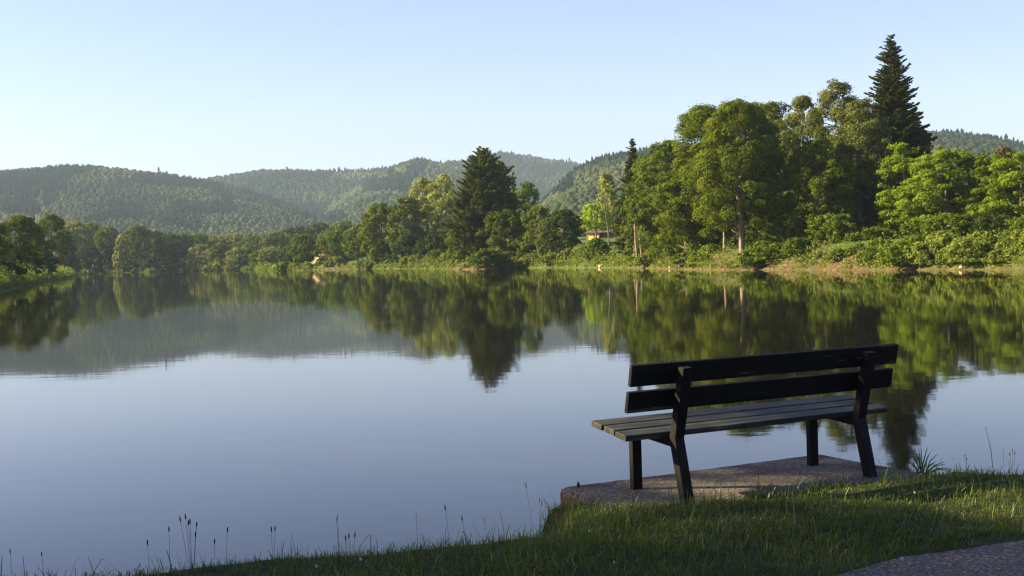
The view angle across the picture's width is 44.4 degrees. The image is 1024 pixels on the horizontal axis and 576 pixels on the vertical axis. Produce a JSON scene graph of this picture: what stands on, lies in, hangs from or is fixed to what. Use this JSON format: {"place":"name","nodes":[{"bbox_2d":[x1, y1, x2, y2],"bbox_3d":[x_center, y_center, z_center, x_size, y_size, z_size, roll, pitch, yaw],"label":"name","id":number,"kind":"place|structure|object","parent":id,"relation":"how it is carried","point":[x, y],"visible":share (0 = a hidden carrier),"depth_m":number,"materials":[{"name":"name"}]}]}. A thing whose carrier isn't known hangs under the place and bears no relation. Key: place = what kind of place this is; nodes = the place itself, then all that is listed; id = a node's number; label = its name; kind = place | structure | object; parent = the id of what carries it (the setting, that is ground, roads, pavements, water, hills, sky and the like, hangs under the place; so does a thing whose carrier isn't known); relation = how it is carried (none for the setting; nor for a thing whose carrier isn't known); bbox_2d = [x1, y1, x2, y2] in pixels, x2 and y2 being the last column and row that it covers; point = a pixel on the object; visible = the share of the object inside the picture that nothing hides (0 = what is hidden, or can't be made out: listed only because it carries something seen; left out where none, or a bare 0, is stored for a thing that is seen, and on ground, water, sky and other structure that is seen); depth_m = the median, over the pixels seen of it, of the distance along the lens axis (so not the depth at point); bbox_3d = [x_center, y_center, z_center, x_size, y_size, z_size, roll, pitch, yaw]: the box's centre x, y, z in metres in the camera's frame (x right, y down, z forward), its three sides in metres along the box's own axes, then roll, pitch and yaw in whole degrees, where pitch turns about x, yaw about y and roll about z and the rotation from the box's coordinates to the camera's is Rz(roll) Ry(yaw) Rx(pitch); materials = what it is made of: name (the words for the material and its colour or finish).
{"place":"outdoors","nodes":[
{"label":"outdoors","id":0,"kind":"place"},
{"bbox_2d":[1,176,207,226],"bbox_3d":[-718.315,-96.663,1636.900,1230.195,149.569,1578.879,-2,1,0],"label":"hill","id":1,"kind":"structure","parent":0,"point":[59,200],"depth_m":1545.91,"materials":[{"name":"green plant"}]},
{"bbox_2d":[0,163,346,266],"bbox_3d":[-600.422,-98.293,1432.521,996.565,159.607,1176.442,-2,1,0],"label":"hill forest","id":2,"kind":"object","parent":1,"relation":"on","point":[121,200],"visible":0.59,"depth_m":1488.89,"materials":[{"name":"green plant"}]},
{"bbox_2d":[259,180,339,205],"bbox_3d":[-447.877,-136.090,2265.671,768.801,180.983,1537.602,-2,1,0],"label":"hill","id":3,"kind":"structure","parent":0,"point":[300,193],"depth_m":2183.87,"materials":[{"name":"green plant"}]},
{"bbox_2d":[197,159,459,213],"bbox_3d":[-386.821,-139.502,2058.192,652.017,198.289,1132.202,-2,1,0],"label":"hill forest","id":4,"kind":"object","parent":3,"relation":"on","point":[319,188],"visible":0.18,"depth_m":2277.92,"materials":[{"name":"green plant"}]},
{"bbox_2d":[0,268,1023,575],"bbox_3d":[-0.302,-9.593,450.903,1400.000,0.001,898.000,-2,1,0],"label":"water","id":5,"kind":"structure","parent":0,"point":[240,414],"depth_m":19.54,"materials":[{"name":"blue liquid"}]},
{"bbox_2d":[0,228,1023,575],"bbox_3d":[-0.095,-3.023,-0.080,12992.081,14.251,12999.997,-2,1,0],"label":"ground","id":6,"kind":"structure","parent":0,"point":[222,570],"depth_m":6.61,"materials":[{"name":"green plant"}]},
{"bbox_2d":[0,222,11,261],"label":"broadleaf tree","id":7,"kind":"object","parent":6,"relation":"on","point":[7,242],"visible":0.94,"depth_m":190.18,"materials":[{"name":"green plant"}]},
{"bbox_2d":[0,214,54,268],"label":"oak tree","id":8,"kind":"object","parent":6,"relation":"on","point":[29,229],"visible":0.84,"depth_m":213.70,"materials":[{"name":"green plant"}]},
{"bbox_2d":[28,248,58,272],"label":"bushy tree","id":9,"kind":"object","parent":6,"relation":"on","point":[52,266],"visible":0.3,"depth_m":261.19,"materials":[{"name":"green plant"}]},
{"bbox_2d":[33,212,73,264],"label":"oak tree","id":10,"kind":"object","parent":6,"relation":"on","point":[59,250],"visible":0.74,"depth_m":290.14,"materials":[{"name":"green plant"}]},
{"bbox_2d":[55,230,77,267],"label":"broadleaf tree","id":11,"kind":"object","parent":6,"relation":"on","point":[70,259],"visible":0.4,"depth_m":423.88,"materials":[{"name":"green plant"}]},
{"bbox_2d":[61,220,95,259],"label":"broadleaf tree","id":12,"kind":"object","parent":6,"relation":"on","point":[76,230],"visible":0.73,"depth_m":474.04,"materials":[{"name":"green plant"}]},
{"bbox_2d":[79,242,104,272],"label":"bushy tree","id":13,"kind":"object","parent":6,"relation":"on","point":[88,261],"visible":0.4,"depth_m":496.17,"materials":[{"name":"green plant"}]},
{"bbox_2d":[91,242,119,273],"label":"bushy tree","id":14,"kind":"object","parent":6,"relation":"on","point":[104,261],"visible":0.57,"depth_m":516.92,"materials":[{"name":"green plant"}]},
{"bbox_2d":[93,225,119,265],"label":"broadleaf tree","id":15,"kind":"object","parent":6,"relation":"on","point":[111,233],"visible":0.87,"depth_m":516.39,"materials":[{"name":"green plant"}]},
{"bbox_2d":[111,235,129,270],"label":"narrow tree","id":16,"kind":"object","parent":6,"relation":"on","point":[121,254],"visible":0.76,"depth_m":512.13,"materials":[{"name":"green plant"}]},
{"bbox_2d":[118,224,153,250],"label":"broadleaf tree","id":17,"kind":"object","parent":6,"relation":"on","point":[139,232],"visible":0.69,"depth_m":507.03,"materials":[{"name":"green plant"}]},
{"bbox_2d":[122,240,152,272],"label":"bushy tree","id":18,"kind":"object","parent":6,"relation":"on","point":[135,248],"visible":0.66,"depth_m":499.70,"materials":[{"name":"green plant"}]},
{"bbox_2d":[136,237,176,271],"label":"bushy tree","id":19,"kind":"object","parent":6,"relation":"on","point":[157,250],"visible":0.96,"depth_m":490.57,"materials":[{"name":"green plant"}]},
{"bbox_2d":[163,239,187,269],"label":"bushy tree","id":20,"kind":"object","parent":6,"relation":"on","point":[176,248],"visible":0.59,"depth_m":502.48,"materials":[{"name":"green plant"}]},
{"bbox_2d":[175,233,195,268],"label":"broadleaf tree","id":21,"kind":"object","parent":6,"relation":"on","point":[187,243],"visible":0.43,"depth_m":523.19,"materials":[{"name":"green plant"}]},
{"bbox_2d":[185,244,211,270],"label":"bushy tree","id":22,"kind":"object","parent":6,"relation":"on","point":[198,249],"visible":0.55,"depth_m":493.89,"materials":[{"name":"green plant"}]},
{"bbox_2d":[192,251,209,270],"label":"bushy tree","id":23,"kind":"object","parent":6,"relation":"on","point":[201,258],"visible":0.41,"depth_m":489.84,"materials":[{"name":"green plant"}]},
{"bbox_2d":[201,242,232,269],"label":"bushy tree","id":24,"kind":"object","parent":6,"relation":"on","point":[219,249],"visible":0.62,"depth_m":483.53,"materials":[{"name":"green plant"}]},
{"bbox_2d":[221,245,250,269],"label":"bushy tree","id":25,"kind":"object","parent":6,"relation":"on","point":[234,252],"visible":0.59,"depth_m":475.50,"materials":[{"name":"green plant"}]},
{"bbox_2d":[226,254,250,269],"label":"bushy tree","id":26,"kind":"object","parent":6,"relation":"on","point":[235,261],"visible":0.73,"depth_m":471.79,"materials":[{"name":"green plant"}]},
{"bbox_2d":[256,245,282,265],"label":"broadleaf tree","id":27,"kind":"object","parent":6,"relation":"on","point":[266,255],"visible":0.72,"depth_m":417.28,"materials":[{"name":"green plant"}]},
{"bbox_2d":[259,231,300,261],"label":"broadleaf tree","id":28,"kind":"object","parent":6,"relation":"on","point":[275,239],"visible":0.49,"depth_m":535.51,"materials":[{"name":"green plant"}]},
{"bbox_2d":[284,234,316,263],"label":"broadleaf tree","id":29,"kind":"object","parent":6,"relation":"on","point":[301,251],"visible":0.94,"depth_m":333.31,"materials":[{"name":"green plant"}]},
{"bbox_2d":[302,222,333,253],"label":"broadleaf tree","id":30,"kind":"object","parent":6,"relation":"on","point":[314,230],"visible":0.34,"depth_m":535.38,"materials":[{"name":"green plant"}]},
{"bbox_2d":[310,229,355,265],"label":"oak tree","id":31,"kind":"object","parent":6,"relation":"on","point":[332,240],"visible":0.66,"depth_m":327.73,"materials":[{"name":"green plant"}]},
{"bbox_2d":[317,220,355,260],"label":"broadleaf tree","id":32,"kind":"object","parent":6,"relation":"on","point":[345,225],"visible":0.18,"depth_m":517.53,"materials":[{"name":"green plant"}]},
{"bbox_2d":[341,225,366,261],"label":"broadleaf tree","id":33,"kind":"object","parent":6,"relation":"on","point":[353,248],"visible":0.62,"depth_m":310.19,"materials":[{"name":"green plant"}]},
{"bbox_2d":[357,203,398,257],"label":"oak tree","id":34,"kind":"object","parent":6,"relation":"on","point":[369,230],"visible":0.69,"depth_m":296.66,"materials":[{"name":"green plant"}]},
{"bbox_2d":[366,235,391,264],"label":"bushy tree","id":35,"kind":"object","parent":6,"relation":"on","point":[384,248],"visible":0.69,"depth_m":295.01,"materials":[{"name":"green plant"}]},
{"bbox_2d":[384,194,429,255],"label":"oak tree","id":36,"kind":"object","parent":6,"relation":"on","point":[406,206],"visible":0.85,"depth_m":289.92,"materials":[{"name":"green plant"}]},
{"bbox_2d":[386,234,427,262],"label":"bushy tree","id":37,"kind":"object","parent":6,"relation":"on","point":[409,241],"visible":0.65,"depth_m":280.69,"materials":[{"name":"green plant"}]},
{"bbox_2d":[402,176,447,236],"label":"poplar tree","id":38,"kind":"object","parent":6,"relation":"on","point":[423,187],"visible":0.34,"depth_m":298.06,"materials":[{"name":"green plant"}]},
{"bbox_2d":[412,234,451,256],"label":"broadleaf tree","id":39,"kind":"object","parent":6,"relation":"on","point":[432,242],"visible":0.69,"depth_m":260.42,"materials":[{"name":"green plant"}]},
{"bbox_2d":[426,174,458,250],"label":"poplar tree","id":40,"kind":"object","parent":6,"relation":"on","point":[444,203],"visible":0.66,"depth_m":290.39,"materials":[{"name":"green plant"}]},
{"bbox_2d":[443,233,470,262],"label":"broadleaf tree","id":41,"kind":"object","parent":6,"relation":"on","point":[459,254],"visible":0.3,"depth_m":224.66,"materials":[{"name":"green plant"}]},
{"bbox_2d":[439,146,524,253],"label":"fir tree","id":42,"kind":"object","parent":6,"relation":"on","point":[482,193],"visible":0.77,"depth_m":218.66,"materials":[{"name":"green plant"}]},
{"bbox_2d":[464,248,509,266],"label":"bank shrub","id":43,"kind":"object","parent":6,"relation":"on","point":[482,256],"visible":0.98,"depth_m":204.13,"materials":[{"name":"green plant"}]},
{"bbox_2d":[476,208,527,253],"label":"oak tree","id":44,"kind":"object","parent":6,"relation":"on","point":[501,218],"visible":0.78,"depth_m":213.97,"materials":[{"name":"green plant"}]},
{"bbox_2d":[496,160,521,216],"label":"fir tree","id":45,"kind":"object","parent":6,"relation":"on","point":[509,192],"visible":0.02,"depth_m":230.69,"materials":[{"name":"green plant"}]},
{"bbox_2d":[0,218,1023,291],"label":"bushes","id":46,"kind":"object","parent":6,"relation":"on","point":[22,279],"visible":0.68,"depth_m":163.33,"materials":[{"name":"green plant"}]},
{"bbox_2d":[504,233,536,257],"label":"bushy tree","id":47,"kind":"object","parent":6,"relation":"on","point":[514,241],"visible":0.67,"depth_m":211.92,"materials":[{"name":"green plant"}]},
{"bbox_2d":[513,180,540,248],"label":"poplar tree","id":48,"kind":"object","parent":6,"relation":"on","point":[525,192],"visible":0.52,"depth_m":216.87,"materials":[{"name":"green plant"}]},
{"bbox_2d":[518,205,551,253],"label":"oak tree","id":49,"kind":"object","parent":6,"relation":"on","point":[529,219],"visible":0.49,"depth_m":208.98,"materials":[{"name":"green plant"}]},
{"bbox_2d":[534,217,565,253],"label":"broadleaf tree","id":50,"kind":"object","parent":6,"relation":"on","point":[541,225],"visible":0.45,"depth_m":202.51,"materials":[{"name":"green plant"}]},
{"bbox_2d":[540,208,582,252],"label":"oak tree","id":51,"kind":"object","parent":6,"relation":"on","point":[562,217],"visible":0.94,"depth_m":197.48,"materials":[{"name":"green plant"}]},
{"bbox_2d":[581,237,609,258],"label":"bush","id":52,"kind":"object","parent":6,"relation":"on","point":[596,244],"visible":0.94,"depth_m":183.33,"materials":[{"name":"green plant"}]},
{"bbox_2d":[578,202,613,236],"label":"oak tree","id":53,"kind":"object","parent":6,"relation":"on","point":[597,222],"visible":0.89,"depth_m":260.11,"materials":[{"name":"green plant"}]},
{"bbox_2d":[596,173,617,247],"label":"poplar tree","id":54,"kind":"object","parent":6,"relation":"on","point":[606,184],"visible":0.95,"depth_m":204.03,"materials":[{"name":"green plant"}]},
{"bbox_2d":[612,138,649,252],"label":"fir tree","id":55,"kind":"object","parent":6,"relation":"on","point":[628,172],"visible":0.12,"depth_m":171.21,"materials":[{"name":"green plant"}]},
{"bbox_2d":[625,197,645,257],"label":"slim tree","id":56,"kind":"object","parent":6,"relation":"on","point":[631,210],"visible":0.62,"depth_m":159.41,"materials":[{"name":"green plant"}]},
{"bbox_2d":[617,221,660,255],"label":"tree","id":57,"kind":"object","parent":6,"relation":"on","point":[629,243],"visible":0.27,"depth_m":163.18,"materials":[{"name":"green plant"}]},
{"bbox_2d":[620,153,665,247],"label":"oak tree","id":58,"kind":"object","parent":6,"relation":"on","point":[633,167],"visible":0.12,"depth_m":164.64,"materials":[{"name":"green plant"}]},
{"bbox_2d":[632,138,683,254],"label":"oak tree","id":59,"kind":"object","parent":6,"relation":"on","point":[663,157],"visible":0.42,"depth_m":157.15,"materials":[{"name":"green plant"}]},
{"bbox_2d":[645,176,720,258],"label":"oak tree","id":60,"kind":"object","parent":6,"relation":"on","point":[662,219],"visible":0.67,"depth_m":143.03,"materials":[{"name":"green plant"}]},
{"bbox_2d":[662,100,748,248],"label":"oak tree","id":61,"kind":"object","parent":6,"relation":"on","point":[691,125],"visible":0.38,"depth_m":142.59,"materials":[{"name":"green plant"}]},
{"bbox_2d":[688,96,789,252],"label":"oak tree","id":62,"kind":"object","parent":6,"relation":"on","point":[739,119],"visible":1,"depth_m":125.63,"materials":[{"name":"green plant"}]},
{"bbox_2d":[560,455,924,508],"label":"concrete slab","id":63,"kind":"structure","parent":6,"relation":"on","point":[842,468],"depth_m":8.07,"materials":[{"name":"grey concrete"}]},
{"bbox_2d":[591,344,898,502],"bbox_3d":[1.536,0.828,7.986,2.087,0.843,0.623,-3,2,-27],"label":"park bench","id":64,"kind":"object","parent":63,"relation":"on","point":[676,426],"visible":0.95,"depth_m":7.86,"materials":[{"name":"brown wood"}]},
{"bbox_2d":[732,245,769,268],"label":"bank shrub","id":65,"kind":"object","parent":6,"relation":"on","point":[746,260],"visible":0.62,"depth_m":119.22,"materials":[{"name":"green plant"}]},
{"bbox_2d":[727,192,789,246],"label":"oak tree","id":66,"kind":"object","parent":6,"relation":"on","point":[751,235],"visible":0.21,"depth_m":132.61,"materials":[{"name":"green plant"}]},
{"bbox_2d":[753,242,785,264],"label":"bank shrub","id":67,"kind":"object","parent":6,"relation":"on","point":[763,253],"visible":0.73,"depth_m":118.09,"materials":[{"name":"green plant"}]},
{"bbox_2d":[737,98,808,227],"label":"oak tree","id":68,"kind":"object","parent":6,"relation":"on","point":[775,113],"visible":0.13,"depth_m":144.10,"materials":[{"name":"green plant"}]},
{"bbox_2d":[758,213,808,242],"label":"bush","id":69,"kind":"object","parent":6,"relation":"on","point":[773,233],"visible":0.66,"depth_m":124.55,"materials":[{"name":"green plant"}]},
{"bbox_2d":[777,237,812,255],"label":"bank shrub","id":70,"kind":"object","parent":6,"relation":"on","point":[792,244],"visible":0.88,"depth_m":116.38,"materials":[{"name":"green plant"}]},
{"bbox_2d":[776,93,833,231],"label":"oak tree","id":71,"kind":"object","parent":6,"relation":"on","point":[801,104],"visible":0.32,"depth_m":138.86,"materials":[{"name":"green plant"}]},
{"bbox_2d":[775,139,863,244],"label":"oak tree","id":72,"kind":"object","parent":6,"relation":"on","point":[816,180],"visible":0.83,"depth_m":124.47,"materials":[{"name":"green plant"}]},
{"bbox_2d":[804,212,859,246],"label":"oak tree","id":73,"kind":"object","parent":6,"relation":"on","point":[840,222],"visible":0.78,"depth_m":120.89,"materials":[{"name":"green plant"}]},
{"bbox_2d":[803,77,871,220],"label":"oak tree","id":74,"kind":"object","parent":6,"relation":"on","point":[828,98],"visible":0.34,"depth_m":133.06,"materials":[{"name":"green plant"}]},
{"bbox_2d":[829,96,898,232],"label":"oak tree","id":75,"kind":"object","parent":6,"relation":"on","point":[850,134],"visible":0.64,"depth_m":125.99,"materials":[{"name":"green plant"}]},
{"bbox_2d":[851,247,879,263],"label":"bank shrub","id":76,"kind":"object","parent":6,"relation":"on","point":[866,253],"visible":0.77,"depth_m":102.75,"materials":[{"name":"green plant"}]},
{"bbox_2d":[843,226,895,241],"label":"bush","id":77,"kind":"object","parent":6,"relation":"on","point":[869,233],"visible":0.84,"depth_m":118.76,"materials":[{"name":"green plant"}]},
{"bbox_2d":[853,179,902,229],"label":"oak tree","id":78,"kind":"object","parent":6,"relation":"on","point":[873,198],"visible":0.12,"depth_m":128.27,"materials":[{"name":"green plant"}]},
{"bbox_2d":[879,239,920,266],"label":"bank shrub","id":79,"kind":"object","parent":6,"relation":"on","point":[891,256],"visible":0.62,"depth_m":97.52,"materials":[{"name":"green plant"}]},
{"bbox_2d":[854,34,950,231],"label":"spruce tree","id":80,"kind":"object","parent":6,"relation":"on","point":[891,97],"visible":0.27,"depth_m":138.13,"materials":[{"name":"green plant"}]},
{"bbox_2d":[874,141,933,234],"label":"oak tree","id":81,"kind":"object","parent":6,"relation":"on","point":[885,203],"visible":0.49,"depth_m":120.99,"materials":[{"name":"green plant"}]},
{"bbox_2d":[896,239,941,268],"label":"bank shrub","id":82,"kind":"object","parent":6,"relation":"on","point":[918,248],"visible":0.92,"depth_m":96.34,"materials":[{"name":"green plant"}]},
{"bbox_2d":[908,446,949,474],"bbox_3d":[2.745,1.136,8.228,0.289,0.226,0.168,-1,2,17],"label":"sedge tuft","id":83,"kind":"object","parent":6,"relation":"on","point":[920,463],"visible":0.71,"depth_m":8.25,"materials":[{"name":"green plant"}]},
{"bbox_2d":[888,145,991,235],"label":"oak tree","id":84,"kind":"object","parent":6,"relation":"on","point":[931,192],"visible":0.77,"depth_m":112.70,"materials":[{"name":"green plant"}]},
{"bbox_2d":[924,229,960,252],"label":"bank shrub","id":85,"kind":"object","parent":6,"relation":"on","point":[941,238],"visible":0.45,"depth_m":97.15,"materials":[{"name":"green plant"}]},
{"bbox_2d":[917,212,975,236],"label":"oak tree","id":86,"kind":"object","parent":6,"relation":"on","point":[958,222],"visible":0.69,"depth_m":104.94,"materials":[{"name":"green plant"}]},
{"bbox_2d":[940,235,990,265],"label":"bank shrub","id":87,"kind":"object","parent":6,"relation":"on","point":[955,248],"visible":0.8,"depth_m":92.05,"materials":[{"name":"green plant"}]},
{"bbox_2d":[952,150,1019,230],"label":"oak tree","id":88,"kind":"object","parent":6,"relation":"on","point":[980,162],"visible":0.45,"depth_m":111.01,"materials":[{"name":"green plant"}]},
{"bbox_2d":[965,213,1012,234],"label":"oak tree","id":89,"kind":"object","parent":6,"relation":"on","point":[984,222],"visible":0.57,"depth_m":101.83,"materials":[{"name":"green plant"}]},
{"bbox_2d":[986,249,1012,265],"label":"bank shrub","id":90,"kind":"object","parent":6,"relation":"on","point":[997,254],"visible":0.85,"depth_m":89.34,"materials":[{"name":"green plant"}]},
{"bbox_2d":[976,151,1023,229],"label":"oak tree","id":91,"kind":"object","parent":6,"relation":"on","point":[1009,165],"visible":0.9,"depth_m":107.51,"materials":[{"name":"green plant"}]},
{"bbox_2d":[990,146,1023,202],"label":"oak tree","id":92,"kind":"object","parent":6,"relation":"on","point":[1002,150],"visible":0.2,"depth_m":124.16,"materials":[{"name":"green plant"}]},
{"bbox_2d":[1000,229,1023,253],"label":"bank shrub","id":93,"kind":"object","parent":6,"relation":"on","point":[1019,234],"visible":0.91,"depth_m":89.08,"materials":[{"name":"green plant"}]},
{"bbox_2d":[1005,216,1023,231],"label":"oak tree","id":94,"kind":"object","parent":6,"relation":"on","point":[1013,223],"visible":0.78,"depth_m":99.82,"materials":[{"name":"green plant"}]},
{"bbox_2d":[0,0,1023,266],"label":"sky","id":95,"kind":"structure","parent":0,"point":[194,88],"materials":[{"name":"blue"}]},
{"bbox_2d":[833,540,1023,575],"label":"path","id":96,"kind":"structure","parent":0,"point":[1004,559],"depth_m":5.78,"materials":[{"name":"grey asphalt"}]},
{"bbox_3d":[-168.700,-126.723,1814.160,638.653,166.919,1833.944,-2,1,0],"label":"hill","id":97,"kind":"structure","parent":0,"visible":0},
{"bbox_2d":[319,157,541,254],"bbox_3d":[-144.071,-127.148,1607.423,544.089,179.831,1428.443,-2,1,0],"label":"hill forest","id":98,"kind":"object","parent":97,"relation":"on","point":[391,184],"visible":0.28,"depth_m":1789.59,"materials":[{"name":"green plant"}]},
{"bbox_3d":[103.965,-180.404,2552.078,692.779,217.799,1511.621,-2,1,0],"label":"hill","id":99,"kind":"structure","parent":0,"visible":0},
{"bbox_2d":[445,150,581,199],"bbox_3d":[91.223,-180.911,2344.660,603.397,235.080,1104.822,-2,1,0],"label":"hill forest","id":100,"kind":"object","parent":99,"relation":"on","point":[545,178],"visible":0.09,"depth_m":2634.74,"materials":[{"name":"green plant"}]},
{"bbox_3d":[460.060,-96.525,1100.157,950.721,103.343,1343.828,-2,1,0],"label":"hill","id":101,"kind":"structure","parent":0,"visible":0},
{"bbox_2d":[531,127,1023,229],"bbox_3d":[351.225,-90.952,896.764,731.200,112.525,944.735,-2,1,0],"label":"hill forest","id":102,"kind":"object","parent":101,"relation":"on","point":[576,190],"visible":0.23,"depth_m":981.50,"materials":[{"name":"green plant"}]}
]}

